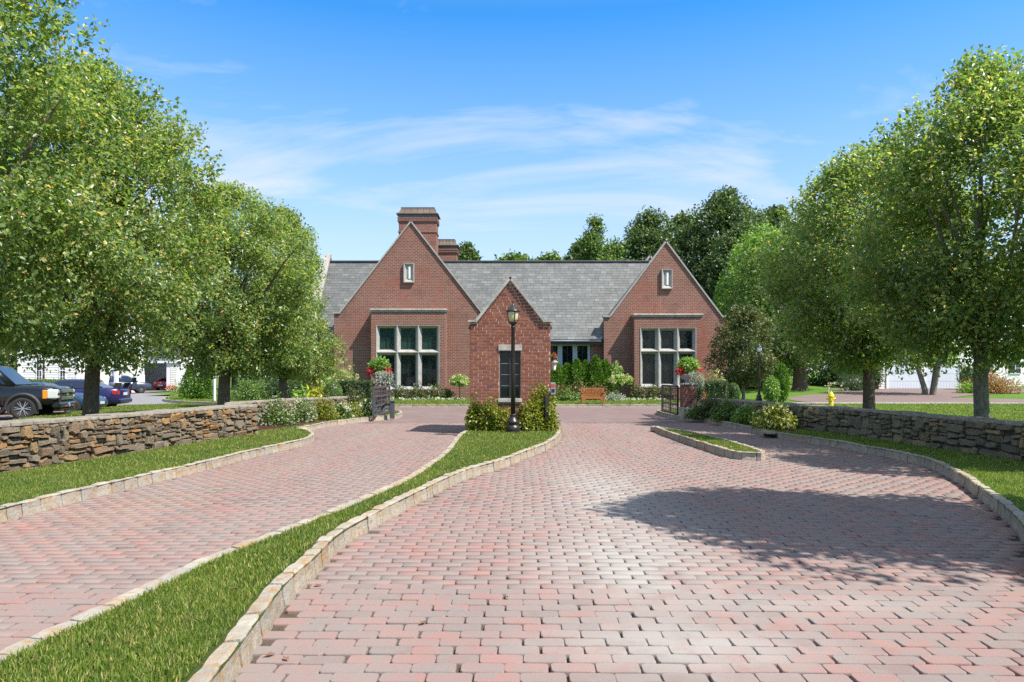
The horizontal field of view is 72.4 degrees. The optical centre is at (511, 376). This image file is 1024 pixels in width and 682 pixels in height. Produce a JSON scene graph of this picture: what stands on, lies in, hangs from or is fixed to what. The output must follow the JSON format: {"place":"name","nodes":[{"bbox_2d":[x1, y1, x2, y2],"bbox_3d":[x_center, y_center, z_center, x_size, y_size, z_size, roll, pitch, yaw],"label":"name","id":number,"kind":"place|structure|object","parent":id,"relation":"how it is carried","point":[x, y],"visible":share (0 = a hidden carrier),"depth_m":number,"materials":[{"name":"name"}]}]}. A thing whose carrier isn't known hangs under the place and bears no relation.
{"place":"outdoors","nodes":[
{"label":"outdoors","id":0,"kind":"place"},
{"bbox_2d":[124,393,171,403],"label":"parking lot","id":1,"kind":"structure","parent":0,"point":[147,398],"depth_m":50.40,"materials":[{"name":"grey asphalt"}]},
{"bbox_2d":[132,390,165,393],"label":"driveway apron","id":2,"kind":"object","parent":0,"point":[147,391],"depth_m":73.17,"materials":[{"name":"grey concrete"}]},
{"bbox_2d":[108,375,151,392],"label":"parked suv","id":3,"kind":"object","parent":2,"relation":"on","point":[139,387],"visible":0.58,"depth_m":65.59,"materials":[{"name":"blue paint"}]},
{"bbox_2d":[0,403,400,508],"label":"lawn","id":4,"kind":"structure","parent":0,"point":[133,476],"depth_m":11.81,"materials":[{"name":"green plant"}]},
{"bbox_2d":[0,53,249,415],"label":"pear tree","id":5,"kind":"object","parent":4,"relation":"on","point":[88,338],"visible":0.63,"depth_m":16.40,"materials":[{"name":"green plant"}]},
{"bbox_2d":[0,404,258,472],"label":"stone wall","id":6,"kind":"structure","parent":4,"relation":"on","point":[33,443],"depth_m":12.77,"materials":[{"name":"stone"}]},
{"bbox_2d":[138,179,325,404],"bbox_3d":[-10.114,-2.693,24.819,6.976,8.685,7.359,0,0,0],"label":"pear tree","id":7,"kind":"object","parent":4,"relation":"on","point":[229,337],"visible":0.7,"depth_m":24.39,"materials":[{"name":"green plant"}]},
{"bbox_2d":[235,204,330,398],"bbox_3d":[-10.380,-3.053,31.518,4.720,9.406,4.668,0,0,0],"label":"pear tree","id":8,"kind":"object","parent":4,"relation":"on","point":[285,374],"visible":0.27,"depth_m":31.22,"materials":[{"name":"green plant"}]},
{"bbox_2d":[257,413,385,429],"bbox_3d":[-6.334,1.450,23.034,1.638,0.001,9.065,0,0,14],"label":"planting bed","id":9,"kind":"object","parent":4,"relation":"on","point":[263,427],"visible":0.42,"depth_m":20.61,"materials":[{"name":"brown soil"}]},
{"bbox_2d":[257,391,299,425],"bbox_3d":[-7.036,0.992,20.902,1.258,1.085,1.107,0,0,37],"label":"rose bush","id":10,"kind":"object","parent":9,"relation":"on","point":[275,416],"visible":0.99,"depth_m":20.78,"materials":[{"name":"green plant"}]},
{"bbox_2d":[290,393,317,421],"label":"rose bush","id":11,"kind":"object","parent":9,"relation":"on","point":[303,416],"visible":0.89,"depth_m":22.21,"materials":[{"name":"green plant"}]},
{"bbox_2d":[311,392,339,419],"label":"spirea bush","id":12,"kind":"object","parent":9,"relation":"on","point":[324,413],"visible":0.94,"depth_m":23.29,"materials":[{"name":"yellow plant"}]},
{"bbox_2d":[332,401,354,418],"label":"hydrangea bush","id":13,"kind":"object","parent":9,"relation":"on","point":[343,410],"visible":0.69,"depth_m":24.08,"materials":[{"name":"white plant"}]},
{"bbox_2d":[336,379,374,405],"bbox_3d":[-6.014,0.829,26.880,1.431,1.438,0.780,0,0,0],"label":"hedge","id":14,"kind":"object","parent":9,"relation":"on","point":[367,386],"visible":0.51,"depth_m":26.70,"materials":[{"name":"green plant"}]},
{"bbox_2d":[332,358,359,380],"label":"hydrangea bush","id":15,"kind":"object","parent":4,"relation":"on","point":[347,375],"visible":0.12,"depth_m":30.92,"materials":[{"name":"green plant"}]},
{"bbox_2d":[149,377,302,392],"bbox_3d":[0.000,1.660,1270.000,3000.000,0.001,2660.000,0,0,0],"label":"ground","id":16,"kind":"structure","parent":0,"point":[217,379],"depth_m":113.37,"materials":[{"name":"green plant"}]},
{"bbox_2d":[18,285,134,392],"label":"white house","id":17,"kind":"structure","parent":16,"relation":"on","point":[37,375],"depth_m":59.98,"materials":[{"name":"beige"}]},
{"bbox_2d":[144,329,202,390],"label":"garage","id":18,"kind":"structure","parent":16,"relation":"on","point":[170,373],"depth_m":78.35,"materials":[{"name":"white paint"}]},
{"bbox_2d":[373,382,387,412],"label":"gate pier","id":19,"kind":"structure","parent":16,"relation":"on","point":[382,384],"depth_m":27.36,"materials":[{"name":"stone"}]},
{"bbox_2d":[366,355,393,386],"bbox_3d":[-5.188,-0.180,27.573,1.136,1.316,1.038,0,0,0],"label":"flower urn","id":20,"kind":"object","parent":19,"relation":"on","point":[379,370],"visible":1,"depth_m":27.40,"materials":[{"name":"concrete"}]},
{"bbox_2d":[372,385,389,416],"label":"lattice gate","id":21,"kind":"structure","parent":19,"relation":"attached to","point":[380,400],"depth_m":25.86,"materials":[{"name":"grey metal"}]},
{"bbox_2d":[458,241,482,259],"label":"tree","id":22,"kind":"object","parent":16,"relation":"on","point":[467,250],"visible":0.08,"depth_m":90.83,"materials":[{"name":"green plant"}]},
{"bbox_2d":[494,249,535,259],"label":"tree","id":23,"kind":"object","parent":16,"relation":"on","point":[513,256],"visible":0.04,"depth_m":91.35,"materials":[{"name":"green plant"}]},
{"bbox_2d":[306,207,727,398],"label":"clubhouse","id":24,"kind":"structure","parent":16,"relation":"on","point":[414,299],"depth_m":46.50,"materials":[{"name":"brick"}]},
{"bbox_2d":[380,328,394,349],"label":"window","id":25,"kind":"structure","parent":24,"relation":"in","point":[387,335],"depth_m":45.95,"materials":[{"name":"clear glass"}]},
{"bbox_2d":[401,355,415,385],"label":"window","id":26,"kind":"structure","parent":24,"relation":"in","point":[408,362],"depth_m":46.00,"materials":[{"name":"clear glass"}]},
{"bbox_2d":[401,328,415,349],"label":"window","id":27,"kind":"structure","parent":24,"relation":"in","point":[408,335],"depth_m":45.95,"materials":[{"name":"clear glass"}]},
{"bbox_2d":[422,355,436,385],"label":"window","id":28,"kind":"structure","parent":24,"relation":"in","point":[429,362],"depth_m":46.00,"materials":[{"name":"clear glass"}]},
{"bbox_2d":[422,328,436,349],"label":"window","id":29,"kind":"structure","parent":24,"relation":"in","point":[429,335],"depth_m":45.95,"materials":[{"name":"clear glass"}]},
{"bbox_2d":[562,235,588,259],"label":"tree","id":30,"kind":"object","parent":16,"relation":"on","point":[572,252],"visible":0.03,"depth_m":90.67,"materials":[{"name":"green plant"}]},
{"bbox_2d":[574,213,609,259],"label":"locust tree","id":31,"kind":"object","parent":16,"relation":"on","point":[591,242],"visible":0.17,"depth_m":79.42,"materials":[{"name":"green plant"}]},
{"bbox_2d":[596,236,638,259],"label":"locust tree","id":32,"kind":"object","parent":16,"relation":"on","point":[612,250],"visible":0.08,"depth_m":75.57,"materials":[{"name":"green plant"}]},
{"bbox_2d":[650,208,710,270],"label":"tree","id":33,"kind":"object","parent":16,"relation":"on","point":[677,219],"visible":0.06,"depth_m":90.92,"materials":[{"name":"green plant"}]},
{"bbox_2d":[679,383,697,420],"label":"gate pier","id":34,"kind":"structure","parent":16,"relation":"on","point":[688,394],"depth_m":25.25,"materials":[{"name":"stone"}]},
{"bbox_2d":[674,355,704,388],"bbox_3d":[6.483,-0.117,25.459,1.058,1.296,0.927,0,0,27],"label":"flower urn","id":35,"kind":"object","parent":34,"relation":"on","point":[687,371],"visible":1,"depth_m":25.32,"materials":[{"name":"concrete"}]},
{"bbox_2d":[0,430,560,681],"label":"lawn","id":36,"kind":"structure","parent":0,"point":[198,667],"depth_m":4.27,"materials":[{"name":"green plant"}]},
{"bbox_2d":[464,387,480,430],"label":"euonymus bush","id":37,"kind":"object","parent":36,"relation":"on","point":[472,409],"visible":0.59,"depth_m":18.72,"materials":[{"name":"green plant"}]},
{"bbox_2d":[464,395,510,430],"bbox_3d":[-0.592,1.034,18.719,1.334,1.070,0.792,0,0,20],"label":"euonymus bush","id":38,"kind":"object","parent":36,"relation":"on","point":[487,413],"visible":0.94,"depth_m":18.61,"materials":[{"name":"green plant"}]},
{"bbox_2d":[468,276,551,424],"bbox_3d":[-0.048,-0.572,20.350,2.328,4.324,2.460,0,0,0],"label":"gatehouse","id":39,"kind":"object","parent":36,"relation":"on","point":[489,327],"visible":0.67,"depth_m":19.20,"materials":[{"name":"brick"}]},
{"bbox_2d":[500,351,519,397],"bbox_3d":[-0.055,-0.045,19.290,0.576,1.310,0.080,0,0,0],"label":"window","id":40,"kind":"structure","parent":39,"relation":"in","point":[505,356],"depth_m":19.29,"materials":[{"name":"black glass"}]},
{"bbox_2d":[506,301,519,432],"bbox_3d":[0.026,-0.220,18.100,0.415,3.520,0.415,0,0,-20],"label":"street lamp","id":41,"kind":"object","parent":36,"relation":"on","point":[512,310],"visible":0.95,"depth_m":18.05,"materials":[{"name":"black metal"}]},
{"bbox_2d":[515,396,551,430],"bbox_3d":[0.539,1.028,18.708,1.128,1.064,0.708,0,0,-12],"label":"euonymus bush","id":42,"kind":"object","parent":36,"relation":"on","point":[529,420],"visible":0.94,"depth_m":18.59,"materials":[{"name":"green plant"}]},
{"bbox_2d":[527,379,560,429],"bbox_3d":[0.778,0.804,18.914,0.867,1.481,0.704,0,0,-38],"label":"euonymus bush","id":43,"kind":"object","parent":36,"relation":"on","point":[541,405],"visible":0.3,"depth_m":18.85,"materials":[{"name":"green plant"}]},
{"bbox_2d":[544,398,561,430],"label":"euonymus bush","id":44,"kind":"object","parent":36,"relation":"on","point":[552,415],"visible":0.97,"depth_m":18.59,"materials":[{"name":"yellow plant"}]},
{"bbox_2d":[0,404,703,422],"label":"driveway","id":45,"kind":"structure","parent":0,"point":[566,414],"depth_m":28.55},
{"bbox_2d":[0,366,75,418],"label":"car","id":46,"kind":"object","parent":45,"relation":"on","point":[21,396],"visible":0.98,"depth_m":25.61,"materials":[{"name":"black paint"}]},
{"bbox_2d":[0,382,107,414],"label":"parked car","id":47,"kind":"object","parent":45,"relation":"on","point":[78,399],"visible":0.16,"depth_m":29.52,"materials":[{"name":"blue paint"}]},
{"bbox_2d":[54,379,131,407],"bbox_3d":[-21.281,0.869,33.960,4.790,1.458,1.940,0,0,-11],"label":"parked car","id":48,"kind":"object","parent":45,"relation":"on","point":[116,394],"visible":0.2,"depth_m":33.49,"materials":[{"name":"blue paint"}]},
{"bbox_2d":[294,314,348,393],"bbox_3d":[-9.385,-0.687,34.083,3.013,4.674,3.108,0,0,0],"label":"tree","id":49,"kind":"object","parent":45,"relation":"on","point":[323,361],"visible":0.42,"depth_m":33.74,"materials":[{"name":"green plant"}]},
{"bbox_2d":[297,410,402,429],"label":"kerb","id":50,"kind":"structure","parent":45,"relation":"on","point":[342,422],"depth_m":23.49,"materials":[{"name":"stone"}]},
{"bbox_2d":[163,395,679,406],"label":"kerb","id":51,"kind":"structure","parent":45,"relation":"on","point":[467,405],"depth_m":36.14,"materials":[{"name":"stone"}]},
{"bbox_2d":[160,393,644,403],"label":"lawn","id":52,"kind":"structure","parent":0,"point":[271,393],"depth_m":56.38,"materials":[{"name":"green plant"}]},
{"bbox_2d":[177,367,200,398],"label":"evergreen shrub","id":53,"kind":"object","parent":52,"relation":"on","point":[186,385],"visible":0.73,"depth_m":44.68,"materials":[{"name":"green plant"}]},
{"bbox_2d":[188,372,217,398],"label":"evergreen shrub","id":54,"kind":"object","parent":52,"relation":"on","point":[207,386],"visible":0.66,"depth_m":44.70,"materials":[{"name":"green plant"}]},
{"bbox_2d":[230,373,269,400],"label":"rounded shrub","id":55,"kind":"object","parent":52,"relation":"on","point":[247,391],"visible":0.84,"depth_m":41.71,"materials":[{"name":"green plant"}]},
{"bbox_2d":[256,375,307,399],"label":"rounded shrub","id":56,"kind":"object","parent":52,"relation":"on","point":[289,387],"visible":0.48,"depth_m":42.70,"materials":[{"name":"green plant"}]},
{"bbox_2d":[449,373,469,397],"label":"hydrangea tree","id":57,"kind":"object","parent":52,"relation":"on","point":[455,380],"visible":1,"depth_m":43.80,"materials":[{"name":"green plant"}]},
{"bbox_2d":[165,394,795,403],"bbox_3d":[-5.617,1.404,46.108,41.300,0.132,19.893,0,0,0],"label":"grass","id":58,"kind":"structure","parent":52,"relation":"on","point":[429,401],"depth_m":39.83,"materials":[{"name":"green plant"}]},
{"bbox_2d":[550,362,570,397],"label":"arborvitae","id":59,"kind":"object","parent":52,"relation":"on","point":[559,371],"visible":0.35,"depth_m":44.56,"materials":[{"name":"green plant"}]},
{"bbox_2d":[553,388,580,400],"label":"rounded shrub","id":60,"kind":"object","parent":52,"relation":"on","point":[566,395],"visible":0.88,"depth_m":41.03,"materials":[{"name":"green plant"}]},
{"bbox_2d":[565,358,587,390],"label":"arborvitae","id":61,"kind":"object","parent":52,"relation":"on","point":[576,367],"visible":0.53,"depth_m":44.61,"materials":[{"name":"green plant"}]},
{"bbox_2d":[581,388,604,403],"bbox_3d":[4.257,1.055,36.885,1.230,0.890,0.570,0,0,0],"label":"bench","id":62,"kind":"object","parent":52,"relation":"on","point":[592,396],"visible":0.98,"depth_m":37.10,"materials":[{"name":"orange wood"}]},
{"bbox_2d":[585,355,609,397],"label":"arborvitae","id":63,"kind":"object","parent":52,"relation":"on","point":[596,361],"visible":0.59,"depth_m":44.59,"materials":[{"name":"green plant"}]},
{"bbox_2d":[595,359,619,397],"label":"arborvitae","id":64,"kind":"object","parent":52,"relation":"on","point":[605,366],"visible":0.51,"depth_m":44.82,"materials":[{"name":"green plant"}]},
{"bbox_2d":[606,373,634,394],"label":"hydrangea tree","id":65,"kind":"object","parent":52,"relation":"on","point":[619,379],"visible":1,"depth_m":43.73,"materials":[{"name":"green plant"}]},
{"bbox_2d":[702,301,782,399],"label":"ornamental tree","id":66,"kind":"object","parent":52,"relation":"on","point":[737,343],"visible":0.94,"depth_m":41.39,"materials":[{"name":"green plant"}]},
{"bbox_2d":[762,375,781,401],"bbox_3d":[13.713,0.723,36.977,1.001,1.608,1.021,0,0,0],"label":"arborvitae","id":67,"kind":"object","parent":52,"relation":"on","point":[772,390],"visible":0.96,"depth_m":36.81,"materials":[{"name":"green plant"}]},
{"bbox_2d":[0,423,1023,681],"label":"driveway","id":68,"kind":"structure","parent":0,"point":[788,561],"depth_m":6.01,"materials":[{"name":"red brick"}]},
{"bbox_2d":[0,0,136,359],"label":"pear tree","id":69,"kind":"object","parent":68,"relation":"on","point":[13,231],"visible":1,"depth_m":12.82,"materials":[{"name":"green plant"}]},
{"bbox_2d":[0,428,314,523],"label":"kerb","id":70,"kind":"structure","parent":68,"relation":"on","point":[37,504],"depth_m":9.96,"materials":[{"name":"stone"}]},
{"bbox_2d":[0,427,561,681],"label":"kerb","id":71,"kind":"structure","parent":68,"relation":"on","point":[239,659],"depth_m":5.33,"materials":[{"name":"stone"}]},
{"bbox_2d":[224,396,361,423],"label":"stone wall","id":72,"kind":"structure","parent":68,"relation":"on","point":[261,404],"depth_m":22.76,"materials":[{"name":"grey stone"}]},
{"bbox_2d":[323,380,342,396],"bbox_3d":[-6.696,0.672,26.200,0.744,1.068,0.760,0,0,0],"label":"boxwood ball","id":73,"kind":"object","parent":72,"relation":"on","point":[333,388],"visible":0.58,"depth_m":26.00,"materials":[{"name":"green plant"}]},
{"bbox_2d":[650,426,765,460],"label":"kerb","id":74,"kind":"structure","parent":68,"relation":"on","point":[723,452],"depth_m":14.79,"materials":[{"name":"stone"}]},
{"bbox_2d":[656,409,1023,541],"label":"kerb","id":75,"kind":"structure","parent":68,"relation":"on","point":[1003,512],"depth_m":12.46,"materials":[{"name":"stone"}]},
{"bbox_2d":[0,0,1023,376],"label":"sky","id":76,"kind":"structure","parent":0,"point":[517,121],"materials":[{"name":"blue"}]},
{"bbox_2d":[659,428,758,452],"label":"lawn","id":77,"kind":"structure","parent":0,"point":[713,444],"depth_m":15.61,"materials":[{"name":"green plant"}]},
{"bbox_2d":[656,403,1023,526],"bbox_3d":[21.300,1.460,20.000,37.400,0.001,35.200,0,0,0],"label":"lawn","id":78,"kind":"structure","parent":0,"point":[1018,507],"depth_m":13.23,"materials":[{"name":"green plant"}]},
{"bbox_2d":[661,385,678,414],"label":"lattice gate","id":79,"kind":"structure","parent":78,"relation":"on","point":[669,394],"depth_m":27.31,"materials":[{"name":"black metal"}]},
{"bbox_2d":[701,380,728,398],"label":"hedge","id":80,"kind":"object","parent":78,"relation":"on","point":[715,385],"visible":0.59,"depth_m":28.00,"materials":[{"name":"green plant"}]},
{"bbox_2d":[715,418,798,430],"bbox_3d":[7.237,1.450,22.279,0.945,0.001,7.373,0,0,-6],"label":"planting bed","id":81,"kind":"object","parent":78,"relation":"on","point":[791,429],"visible":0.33,"depth_m":19.06,"materials":[{"name":"brown soil"}]},
{"bbox_2d":[682,402,709,419],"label":"hydrangea bush","id":82,"kind":"object","parent":81,"relation":"on","point":[690,412],"visible":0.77,"depth_m":24.37,"materials":[{"name":"green plant"}]},
{"bbox_2d":[691,388,722,419],"bbox_3d":[7.009,0.954,24.280,1.442,1.181,1.056,0,0,25],"label":"bronze bush","id":83,"kind":"object","parent":81,"relation":"on","point":[708,406],"visible":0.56,"depth_m":24.20,"materials":[{"name":"green plant"}]},
{"bbox_2d":[707,394,742,421],"bbox_3d":[7.018,1.062,22.810,1.213,0.987,0.948,0,0,-15],"label":"rounded shrub","id":84,"kind":"object","parent":81,"relation":"on","point":[723,414],"visible":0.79,"depth_m":22.70,"materials":[{"name":"green plant"}]},
{"bbox_2d":[730,401,761,423],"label":"rounded shrub","id":85,"kind":"object","parent":81,"relation":"on","point":[743,417],"visible":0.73,"depth_m":21.51,"materials":[{"name":"green plant"}]},
{"bbox_2d":[748,400,799,428],"bbox_3d":[7.344,1.097,19.602,1.357,0.904,1.186,0,0,0],"label":"variegated bush","id":86,"kind":"object","parent":81,"relation":"on","point":[780,420],"visible":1,"depth_m":19.39,"materials":[{"name":"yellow plant"}]},
{"bbox_2d":[773,362,790,401],"bbox_3d":[14.408,0.353,37.518,1.025,2.300,1.055,0,0,0],"label":"arborvitae","id":87,"kind":"object","parent":78,"relation":"on","point":[781,374],"visible":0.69,"depth_m":37.28,"materials":[{"name":"green plant"}]},
{"bbox_2d":[699,398,1023,460],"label":"stone wall","id":88,"kind":"structure","parent":78,"relation":"on","point":[991,437],"depth_m":14.78,"materials":[{"name":"grey stone"}]},
{"bbox_2d":[752,137,973,408],"bbox_3d":[10.254,-2.655,20.704,6.130,8.610,6.461,0,0,36],"label":"pear tree","id":89,"kind":"object","parent":78,"relation":"on","point":[863,353],"visible":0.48,"depth_m":20.06,"materials":[{"name":"green plant"}]},
{"bbox_2d":[823,44,1023,416],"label":"pear tree","id":90,"kind":"object","parent":78,"relation":"on","point":[970,308],"visible":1,"depth_m":14.54,"materials":[{"name":"green plant"}]},
{"bbox_2d":[728,372,1023,402],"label":"terrain","id":91,"kind":"structure","parent":0,"point":[753,393],"depth_m":49.89,"materials":[{"name":"green plant"}]},
{"bbox_2d":[615,205,693,259],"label":"oak tree","id":92,"kind":"object","parent":91,"relation":"on","point":[646,235],"visible":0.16,"depth_m":82.31,"materials":[{"name":"green plant"}]},
{"bbox_2d":[668,185,776,302],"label":"oak tree","id":93,"kind":"object","parent":91,"relation":"on","point":[724,210],"visible":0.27,"depth_m":76.27,"materials":[{"name":"green plant"}]},
{"bbox_2d":[698,217,767,368],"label":"oak tree","id":94,"kind":"object","parent":91,"relation":"on","point":[720,258],"visible":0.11,"depth_m":69.35,"materials":[{"name":"green plant"}]},
{"bbox_2d":[713,223,821,383],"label":"weeping tree","id":95,"kind":"object","parent":91,"relation":"on","point":[718,298],"visible":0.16,"depth_m":60.86,"materials":[{"name":"green plant"}]},
{"bbox_2d":[757,204,804,247],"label":"tree","id":96,"kind":"object","parent":91,"relation":"on","point":[775,218],"visible":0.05,"depth_m":90.88,"materials":[{"name":"green plant"}]},
{"bbox_2d":[722,216,871,390],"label":"old maple","id":97,"kind":"object","parent":91,"relation":"on","point":[788,356],"visible":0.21,"depth_m":54.44,"materials":[{"name":"green plant"}]},
{"bbox_2d":[791,360,839,385],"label":"rounded shrub","id":98,"kind":"object","parent":91,"relation":"on","point":[810,382],"visible":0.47,"depth_m":65.53,"materials":[{"name":"green plant"}]},
{"bbox_2d":[839,378,862,390],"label":"rounded shrub","id":99,"kind":"object","parent":91,"relation":"on","point":[853,387],"visible":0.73,"depth_m":53.86,"materials":[{"name":"green plant"}]},
{"bbox_2d":[835,336,962,388],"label":"garage","id":100,"kind":"structure","parent":91,"relation":"on","point":[947,380],"depth_m":57.94,"materials":[{"name":"beige"}]},
{"bbox_2d":[886,357,922,388],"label":"door","id":101,"kind":"structure","parent":100,"relation":"in","point":[894,381],"depth_m":57.95,"materials":[{"name":"white paint"}]},
{"bbox_2d":[923,356,961,388],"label":"door","id":102,"kind":"structure","parent":100,"relation":"in","point":[947,380],"depth_m":57.95,"materials":[{"name":"white paint"}]},
{"bbox_2d":[789,388,1023,402],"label":"lane","id":103,"kind":"structure","parent":91,"relation":"on","point":[904,396],"depth_m":43.85,"materials":[{"name":"grey asphalt"}]},
{"bbox_2d":[911,341,969,394],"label":"lawn tree","id":104,"kind":"object","parent":91,"relation":"on","point":[934,385],"visible":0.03,"depth_m":47.06,"materials":[{"name":"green plant"}]},
{"bbox_2d":[955,363,972,386],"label":"rounded shrub","id":105,"kind":"object","parent":91,"relation":"on","point":[961,376],"visible":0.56,"depth_m":55.80,"materials":[{"name":"green plant"}]},
{"bbox_2d":[960,368,1023,393],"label":"japanese maple","id":106,"kind":"object","parent":91,"relation":"on","point":[996,387],"visible":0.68,"depth_m":49.41,"materials":[{"name":"orange plant"}]},
{"bbox_2d":[963,270,1023,385],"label":"white house","id":107,"kind":"structure","parent":91,"relation":"on","point":[1016,375],"depth_m":64.00,"materials":[{"name":"paint"}]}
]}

